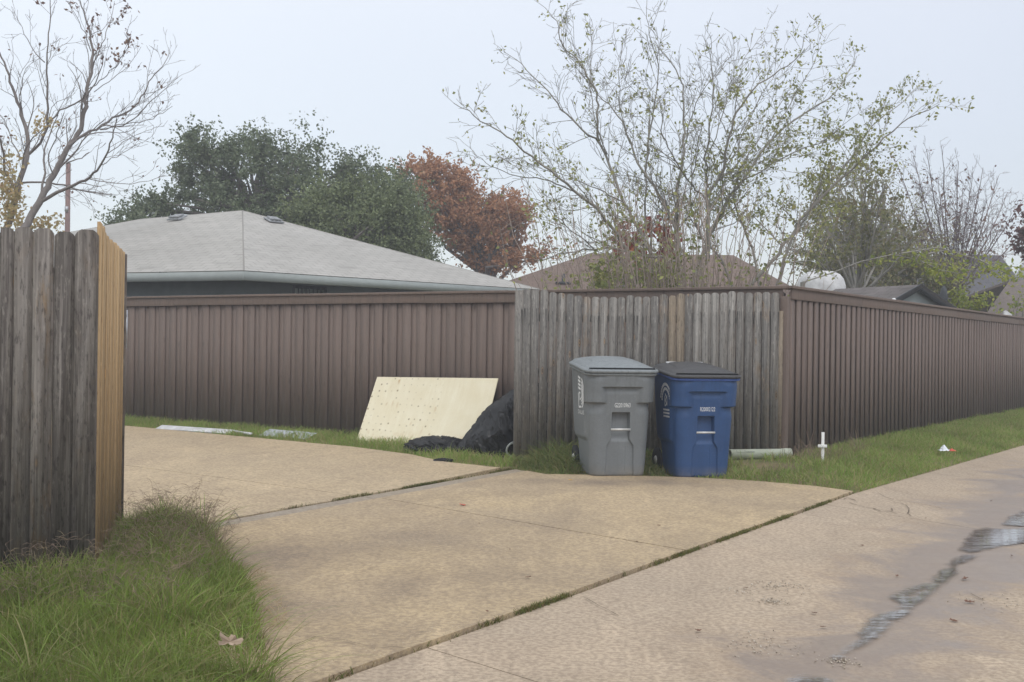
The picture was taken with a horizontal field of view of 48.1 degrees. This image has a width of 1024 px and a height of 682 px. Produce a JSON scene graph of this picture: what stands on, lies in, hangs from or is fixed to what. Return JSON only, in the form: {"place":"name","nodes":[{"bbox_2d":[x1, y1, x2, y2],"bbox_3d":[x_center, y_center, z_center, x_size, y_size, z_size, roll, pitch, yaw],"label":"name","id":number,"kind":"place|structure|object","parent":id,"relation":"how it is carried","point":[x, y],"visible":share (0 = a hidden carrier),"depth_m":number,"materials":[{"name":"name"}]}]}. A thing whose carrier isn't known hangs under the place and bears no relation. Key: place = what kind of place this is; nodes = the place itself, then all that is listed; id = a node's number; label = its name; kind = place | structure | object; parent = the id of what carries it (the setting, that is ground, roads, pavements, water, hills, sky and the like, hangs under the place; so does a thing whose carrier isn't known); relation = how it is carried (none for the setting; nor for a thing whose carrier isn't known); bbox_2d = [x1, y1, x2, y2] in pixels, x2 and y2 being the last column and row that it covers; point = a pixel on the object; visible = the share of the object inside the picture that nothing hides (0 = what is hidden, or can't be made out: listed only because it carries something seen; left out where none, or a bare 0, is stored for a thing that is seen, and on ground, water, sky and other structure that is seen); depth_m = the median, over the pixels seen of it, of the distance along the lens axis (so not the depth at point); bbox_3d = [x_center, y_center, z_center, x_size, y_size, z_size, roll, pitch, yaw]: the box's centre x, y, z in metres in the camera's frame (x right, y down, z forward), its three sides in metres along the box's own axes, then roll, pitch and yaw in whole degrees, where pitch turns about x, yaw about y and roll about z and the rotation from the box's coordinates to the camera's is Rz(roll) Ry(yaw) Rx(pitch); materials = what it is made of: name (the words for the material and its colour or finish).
{"place":"outdoors","nodes":[
{"label":"outdoors","id":0,"kind":"place"},
{"bbox_2d":[11,426,349,460],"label":"driveway","id":1,"kind":"structure","parent":0,"point":[142,443],"depth_m":14.10,"materials":[{"name":"concrete"}]},
{"bbox_2d":[123,465,356,522],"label":"driveway","id":2,"kind":"structure","parent":0,"point":[259,498],"depth_m":9.62,"materials":[{"name":"concrete"}]},
{"bbox_2d":[206,497,374,527],"bbox_3d":[-2.846,1.318,6.609,0.175,0.103,6.715,1,0,30],"label":"driveway strip","id":3,"kind":"object","parent":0,"point":[294,510],"visible":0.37,"depth_m":8.72,"materials":[{"name":"concrete"}]},
{"bbox_2d":[53,210,539,298],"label":"house","id":4,"kind":"structure","parent":0,"point":[239,252],"depth_m":22.02,"materials":[{"name":"grey"}]},
{"bbox_2d":[292,285,326,293],"bbox_3d":[-3.723,-0.468,21.168,0.098,1.100,0.750,1,0,45],"label":"window","id":5,"kind":"structure","parent":4,"relation":"in","point":[296,289],"depth_m":21.11,"materials":[{"name":"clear glass"}]},
{"bbox_2d":[124,446,500,496],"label":"driveway","id":6,"kind":"structure","parent":0,"point":[350,470],"depth_m":11.62,"materials":[{"name":"concrete"}]},
{"bbox_2d":[433,458,452,461],"bbox_3d":[-0.754,1.301,12.562,0.240,0.049,0.136,1,0,0],"label":"plastic scrap","id":7,"kind":"object","parent":6,"relation":"on","point":[444,459],"visible":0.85,"depth_m":12.53,"materials":[{"name":"black plastic"}]},
{"bbox_2d":[125,414,522,467],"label":"grass","id":8,"kind":"structure","parent":0,"point":[330,437],"depth_m":14.94,"materials":[{"name":"green plant"}]},
{"bbox_2d":[0,498,682,681],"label":"driveway","id":9,"kind":"structure","parent":0,"point":[400,575],"depth_m":6.43,"materials":[{"name":"concrete"}]},
{"bbox_2d":[95,222,127,564],"bbox_3d":[-2.477,0.326,6.917,0.174,1.899,2.009,1,0,-15],"label":"cedar fence","id":10,"kind":"object","parent":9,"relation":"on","point":[112,330],"visible":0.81,"depth_m":6.73,"materials":[{"name":"wood"}]},
{"bbox_2d":[0,477,385,681],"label":"tall grass","id":11,"kind":"structure","parent":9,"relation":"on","point":[30,621],"depth_m":4.91,"materials":[{"name":"green plant"}]},
{"bbox_2d":[218,632,243,645],"bbox_3d":[-1.023,1.089,4.177,0.089,0.028,0.051,7,42,-11],"label":"dry leaf","id":12,"kind":"object","parent":11,"relation":"on","point":[232,640],"visible":1,"depth_m":4.18,"materials":[{"name":"beige plant"}]},
{"bbox_2d":[208,517,313,681],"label":"edge straw","id":13,"kind":"object","parent":9,"relation":"on","point":[263,618],"visible":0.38,"depth_m":5.01,"materials":[{"name":"plant"}]},
{"bbox_2d":[227,554,308,630],"bbox_3d":[-1.300,1.258,5.912,0.579,0.034,1.978,1,0,-19],"label":"loose straw","id":14,"kind":"object","parent":9,"relation":"on","point":[283,607],"visible":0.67,"depth_m":5.59,"materials":[{"name":"beige plant"}]},
{"bbox_2d":[334,648,533,681],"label":"alley","id":15,"kind":"structure","parent":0,"point":[427,665],"depth_m":4.53,"materials":[{"name":"concrete"}]},
{"bbox_2d":[363,469,523,497],"bbox_3d":[-0.531,1.362,10.667,0.175,0.103,2.614,1,0,30],"label":"driveway strip","id":16,"kind":"object","parent":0,"point":[397,492],"visible":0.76,"depth_m":10.47,"materials":[{"name":"concrete"}]},
{"bbox_2d":[0,0,1023,285],"label":"sky","id":17,"kind":"structure","parent":0,"point":[378,70],"materials":[{"name":"white"}]},
{"bbox_2d":[146,406,1023,493],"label":"ground","id":18,"kind":"structure","parent":0,"point":[766,463],"depth_m":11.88,"materials":[{"name":"green plant"}]},
{"bbox_2d":[0,227,98,577],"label":"picket fence","id":19,"kind":"object","parent":18,"relation":"on","point":[47,492],"visible":0.84,"depth_m":5.86,"materials":[{"name":"grey wood"}]},
{"bbox_2d":[65,161,70,231],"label":"utility pole","id":20,"kind":"object","parent":18,"relation":"on","point":[67,206],"visible":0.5,"depth_m":43.94,"materials":[{"name":"wood"}]},
{"bbox_2d":[0,0,200,232],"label":"bare tree","id":21,"kind":"object","parent":18,"relation":"on","point":[45,189],"visible":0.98,"depth_m":21.61,"materials":[{"name":"brown plant"}]},
{"bbox_2d":[0,108,64,238],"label":"ivy","id":22,"kind":"object","parent":21,"relation":"attached to","point":[8,205],"visible":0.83,"depth_m":21.67,"materials":[{"name":"yellow plant"}]},
{"bbox_2d":[156,425,233,433],"bbox_3d":[-4.476,1.250,16.173,1.411,0.020,0.130,1,20,30],"label":"trim board","id":23,"kind":"object","parent":18,"relation":"on","point":[181,428],"depth_m":16.18,"materials":[{"name":"white paint"}]},
{"bbox_2d":[234,430,251,434],"bbox_3d":[-3.702,1.249,15.687,0.040,0.021,0.577,-14,9,-39],"label":"trim board","id":24,"kind":"object","parent":18,"relation":"on","point":[248,433],"depth_m":15.57,"materials":[{"name":"white paint"}]},
{"bbox_2d":[90,110,451,272],"bbox_3d":[-6.478,-2.397,30.335,9.911,7.507,5.519,1,0,0],"label":"evergreen tree","id":25,"kind":"object","parent":18,"relation":"on","point":[221,187],"visible":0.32,"depth_m":29.73,"materials":[{"name":"green plant"}]},
{"bbox_2d":[261,429,293,437],"bbox_3d":[-3.186,1.251,15.532,0.554,0.007,0.220,1,20,40],"label":"metal sheet","id":26,"kind":"object","parent":18,"relation":"on","point":[275,430],"visible":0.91,"depth_m":15.57,"materials":[{"name":"grey metal"}]},
{"bbox_2d":[287,431,315,439],"bbox_3d":[-2.829,1.255,15.314,0.504,0.008,0.200,0,22,44],"label":"metal sheet","id":27,"kind":"object","parent":18,"relation":"on","point":[303,435],"visible":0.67,"depth_m":15.27,"materials":[{"name":"grey metal"}]},
{"bbox_2d":[273,159,456,274],"bbox_3d":[-3.605,-1.479,27.579,4.418,5.745,3.120,1,0,12],"label":"leafy tree","id":28,"kind":"object","parent":18,"relation":"on","point":[368,221],"visible":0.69,"depth_m":27.10,"materials":[{"name":"green plant"}]},
{"bbox_2d":[12,286,787,448],"bbox_3d":[-3.954,0.307,17.028,16.637,1.984,0.245,1,0,33],"label":"board fence","id":29,"kind":"object","parent":18,"relation":"on","point":[322,361],"visible":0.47,"depth_m":16.22,"materials":[{"name":"brown paint"}]},
{"bbox_2d":[358,377,497,442],"bbox_3d":[-1.096,0.893,14.601,2.108,0.880,0.571,1,0,34],"label":"leaning board","id":30,"kind":"object","parent":18,"relation":"on","point":[410,407],"visible":0.85,"depth_m":14.67,"materials":[{"name":"beige wood"}]},
{"bbox_2d":[403,435,461,453],"bbox_3d":[-0.879,1.228,13.627,0.834,0.218,0.610,1,0,0],"label":"rubbish bag","id":31,"kind":"object","parent":18,"relation":"on","point":[434,441],"visible":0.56,"depth_m":13.46,"materials":[{"name":"black plastic"}]},
{"bbox_2d":[386,145,576,278],"bbox_3d":[-1.165,-2.373,36.113,4.535,7.646,4.697,1,0,40],"label":"autumn tree","id":32,"kind":"object","parent":18,"relation":"on","point":[467,225],"visible":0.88,"depth_m":35.39,"materials":[{"name":"red plant"}]},
{"bbox_2d":[456,383,564,458],"bbox_3d":[-0.007,0.900,13.346,1.301,0.875,0.894,1,0,0],"label":"rubbish bag","id":33,"kind":"object","parent":18,"relation":"on","point":[490,430],"visible":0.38,"depth_m":13.03,"materials":[{"name":"black plastic"}]},
{"bbox_2d":[507,434,730,478],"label":"fence weeds","id":34,"kind":"object","parent":18,"relation":"on","point":[553,460],"visible":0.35,"depth_m":11.81,"materials":[{"name":"green plant"}]},
{"bbox_2d":[568,241,697,288],"bbox_3d":[1.715,-0.004,16.205,1.917,2.758,1.494,1,0,0],"label":"shrub","id":35,"kind":"object","parent":18,"relation":"on","point":[600,283],"visible":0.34,"depth_m":16.12,"materials":[{"name":"green plant"}]},
{"bbox_2d":[608,212,681,288],"bbox_3d":[2.202,-0.387,19.074,1.233,3.546,1.283,1,0,0],"label":"red vine","id":36,"kind":"object","parent":18,"relation":"on","point":[632,246],"visible":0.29,"depth_m":18.91,"materials":[{"name":"grey plant"}]},
{"bbox_2d":[513,289,783,457],"bbox_3d":[1.475,0.387,12.552,2.908,1.878,0.159,1,0,5],"label":"picket fence","id":37,"kind":"object","parent":18,"relation":"on","point":[695,311],"visible":0.76,"depth_m":12.47,"materials":[{"name":"grey wood"}]},
{"bbox_2d":[509,253,790,295],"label":"house","id":38,"kind":"structure","parent":18,"relation":"on","point":[552,284],"depth_m":34.44,"materials":[{"name":"brown"}]},
{"bbox_2d":[491,163,836,295],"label":"sapling shoots","id":39,"kind":"object","parent":18,"relation":"on","point":[677,258],"visible":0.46,"depth_m":15.47,"materials":[{"name":"green plant"}]},
{"bbox_2d":[652,362,741,476],"bbox_3d":[1.839,0.779,11.594,0.736,1.134,0.813,1,0,-12],"label":"wheeled bin","id":40,"kind":"object","parent":18,"relation":"on","point":[695,402],"visible":0.99,"depth_m":11.30,"materials":[{"name":"blue plastic"}]},
{"bbox_2d":[442,0,974,286],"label":"bare tree","id":41,"kind":"object","parent":18,"relation":"on","point":[742,170],"visible":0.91,"depth_m":17.10,"materials":[{"name":"grey plant"}]},
{"bbox_2d":[728,448,792,458],"bbox_3d":[2.650,1.207,12.251,0.708,0.118,0.118,1,0,-15],"label":"drain pipe","id":42,"kind":"object","parent":18,"relation":"on","point":[743,453],"visible":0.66,"depth_m":12.20,"materials":[{"name":"white plastic"}]},
{"bbox_2d":[780,296,789,447],"bbox_3d":[2.944,0.446,12.414,0.080,1.860,0.085,1,0,34],"label":"fence post","id":43,"kind":"object","parent":18,"relation":"on","point":[785,304],"visible":0.56,"depth_m":12.37,"materials":[{"name":"brown paint"}]},
{"bbox_2d":[797,271,845,290],"bbox_3d":[6.184,-0.286,23.001,0.887,2.250,0.887,1,0,0],"label":"storage tank","id":44,"kind":"object","parent":18,"relation":"on","point":[838,283],"visible":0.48,"depth_m":22.60,"materials":[{"name":"white paint"}]},
{"bbox_2d":[818,432,826,461],"bbox_3d":[3.224,1.159,11.919,0.092,0.420,0.032,1,0,8],"label":"pipe","id":45,"kind":"object","parent":18,"relation":"on","point":[822,445],"visible":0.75,"depth_m":11.92,"materials":[{"name":"white paint"}]},
{"bbox_2d":[790,144,921,287],"bbox_3d":[7.388,-1.578,25.001,2.675,6.203,4.123,1,0,13],"label":"leafy tree","id":46,"kind":"object","parent":18,"relation":"on","point":[852,253],"visible":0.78,"depth_m":24.59,"materials":[{"name":"green plant"}]},
{"bbox_2d":[755,126,994,284],"bbox_3d":[9.780,-2.072,30.883,5.940,7.319,5.091,1,0,23],"label":"leafy tree","id":47,"kind":"object","parent":18,"relation":"on","point":[882,225],"visible":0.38,"depth_m":30.82,"materials":[{"name":"green plant"}]},
{"bbox_2d":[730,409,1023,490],"bbox_3d":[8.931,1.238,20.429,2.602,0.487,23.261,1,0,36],"label":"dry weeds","id":48,"kind":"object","parent":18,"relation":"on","point":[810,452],"visible":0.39,"depth_m":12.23,"materials":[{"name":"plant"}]},
{"bbox_2d":[791,234,980,306],"bbox_3d":[9.098,-0.640,27.872,4.629,4.426,2.578,1,0,0],"label":"undergrowth tree","id":49,"kind":"object","parent":18,"relation":"on","point":[906,272],"visible":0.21,"depth_m":27.73,"materials":[{"name":"green plant"}]},
{"bbox_2d":[833,284,956,395],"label":"shed","id":50,"kind":"structure","parent":18,"relation":"on","point":[920,293],"depth_m":19.80,"materials":[{"name":"grey"}]},
{"bbox_2d":[784,285,1023,455],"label":"board fence","id":51,"kind":"object","parent":18,"relation":"on","point":[855,363],"visible":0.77,"depth_m":15.49,"materials":[{"name":"brown paint"}]},
{"bbox_2d":[800,242,1023,286],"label":"yellow branch","id":52,"kind":"object","parent":18,"relation":"on","point":[933,271],"visible":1,"depth_m":19.20,"materials":[{"name":"grey plant"}]},
{"bbox_2d":[859,136,1023,306],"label":"bare tree","id":53,"kind":"object","parent":18,"relation":"on","point":[955,246],"visible":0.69,"depth_m":33.60,"materials":[{"name":"brown plant"}]},
{"bbox_2d":[939,286,947,300],"bbox_3d":[8.198,0.205,22.000,0.146,2.541,0.412,1,0,0],"label":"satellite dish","id":54,"kind":"object","parent":18,"relation":"on","point":[943,293],"visible":0.32,"depth_m":21.90,"materials":[{"name":"metal"}]},
{"bbox_2d":[937,445,955,450],"bbox_3d":[5.184,1.272,13.664,0.200,0.081,0.106,1,0,0],"label":"plastic wrapper","id":55,"kind":"object","parent":18,"relation":"on","point":[943,448],"visible":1,"depth_m":13.64,"materials":[{"name":"white plastic"}]},
{"bbox_2d":[947,278,994,310],"bbox_3d":[8.637,0.133,22.002,1.182,2.697,0.580,1,0,0],"label":"leafy shrub","id":56,"kind":"object","parent":18,"relation":"on","point":[976,306],"visible":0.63,"depth_m":21.96,"materials":[{"name":"green plant"}]},
{"bbox_2d":[986,285,1023,316],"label":"leafy shrub","id":57,"kind":"object","parent":18,"relation":"on","point":[1015,305],"visible":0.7,"depth_m":25.99,"materials":[{"name":"green plant"}]},
{"bbox_2d":[1000,200,1023,263],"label":"maroon tree","id":58,"kind":"object","parent":18,"relation":"on","point":[1019,236],"visible":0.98,"depth_m":29.95,"materials":[{"name":"brown plant"}]},
{"bbox_2d":[381,471,852,554],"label":"driveway","id":59,"kind":"structure","parent":0,"point":[683,513],"depth_m":9.39,"materials":[{"name":"concrete"}]},
{"bbox_2d":[272,467,852,681],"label":"joint grass","id":60,"kind":"structure","parent":59,"relation":"on","point":[525,609],"depth_m":7.65,"materials":[{"name":"green plant"}]},
{"bbox_2d":[569,356,657,475],"bbox_3d":[1.002,0.742,11.573,0.762,1.175,0.843,1,0,-11],"label":"wheeled bin","id":61,"kind":"object","parent":59,"relation":"on","point":[612,397],"visible":1,"depth_m":11.26,"materials":[{"name":"grey plastic"}]},
{"bbox_2d":[429,505,1023,681],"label":"alley","id":62,"kind":"structure","parent":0,"point":[649,632],"depth_m":5.55,"materials":[{"name":"concrete"}]},
{"bbox_2d":[789,677,830,681],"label":"puddle","id":63,"kind":"object","parent":62,"relation":"on","point":[811,679],"visible":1,"depth_m":4.47,"materials":[{"name":"white liquid"}]},
{"bbox_2d":[858,612,896,633],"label":"puddle","id":64,"kind":"object","parent":62,"relation":"on","point":[878,620],"visible":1,"depth_m":5.44,"materials":[{"name":"white liquid"}]},
{"bbox_2d":[832,563,955,656],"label":"puddle","id":65,"kind":"object","parent":62,"relation":"on","point":[916,599],"visible":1,"depth_m":5.67,"materials":[{"name":"white liquid"}]},
{"bbox_2d":[890,585,927,603],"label":"puddle","id":66,"kind":"object","parent":62,"relation":"on","point":[904,599],"visible":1,"depth_m":6.03,"materials":[{"name":"white liquid"}]},
{"bbox_2d":[950,555,974,563],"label":"puddle","id":67,"kind":"object","parent":62,"relation":"on","point":[964,557],"visible":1,"depth_m":7.12,"materials":[{"name":"white liquid"}]},
{"bbox_2d":[960,528,1023,551],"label":"puddle","id":68,"kind":"object","parent":62,"relation":"on","point":[994,536],"visible":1,"depth_m":7.91,"materials":[{"name":"white liquid"}]},
{"bbox_2d":[825,445,1023,529],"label":"alley","id":69,"kind":"structure","parent":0,"point":[963,494],"depth_m":10.25,"materials":[{"name":"concrete"}]},
{"bbox_2d":[845,493,935,514],"bbox_3d":[3.153,1.365,9.637,0.628,0.001,1.335,1,0,-13],"label":"crack","id":70,"kind":"object","parent":69,"relation":"on","point":[891,508],"visible":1,"depth_m":9.45,"materials":[{"name":"grey concrete"}]},
{"bbox_2d":[1003,513,1023,525],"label":"puddle","id":71,"kind":"object","parent":69,"relation":"on","point":[1019,520],"visible":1,"depth_m":8.76,"materials":[{"name":"white liquid"}]},
{"bbox_2d":[914,255,1014,331],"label":"house","id":72,"kind":"structure","parent":0,"point":[987,282],"depth_m":44.64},
{"bbox_2d":[956,261,1023,377],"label":"house","id":73,"kind":"structure","parent":0,"point":[999,290],"depth_m":35.07,"materials":[{"name":"beige"}]}
]}

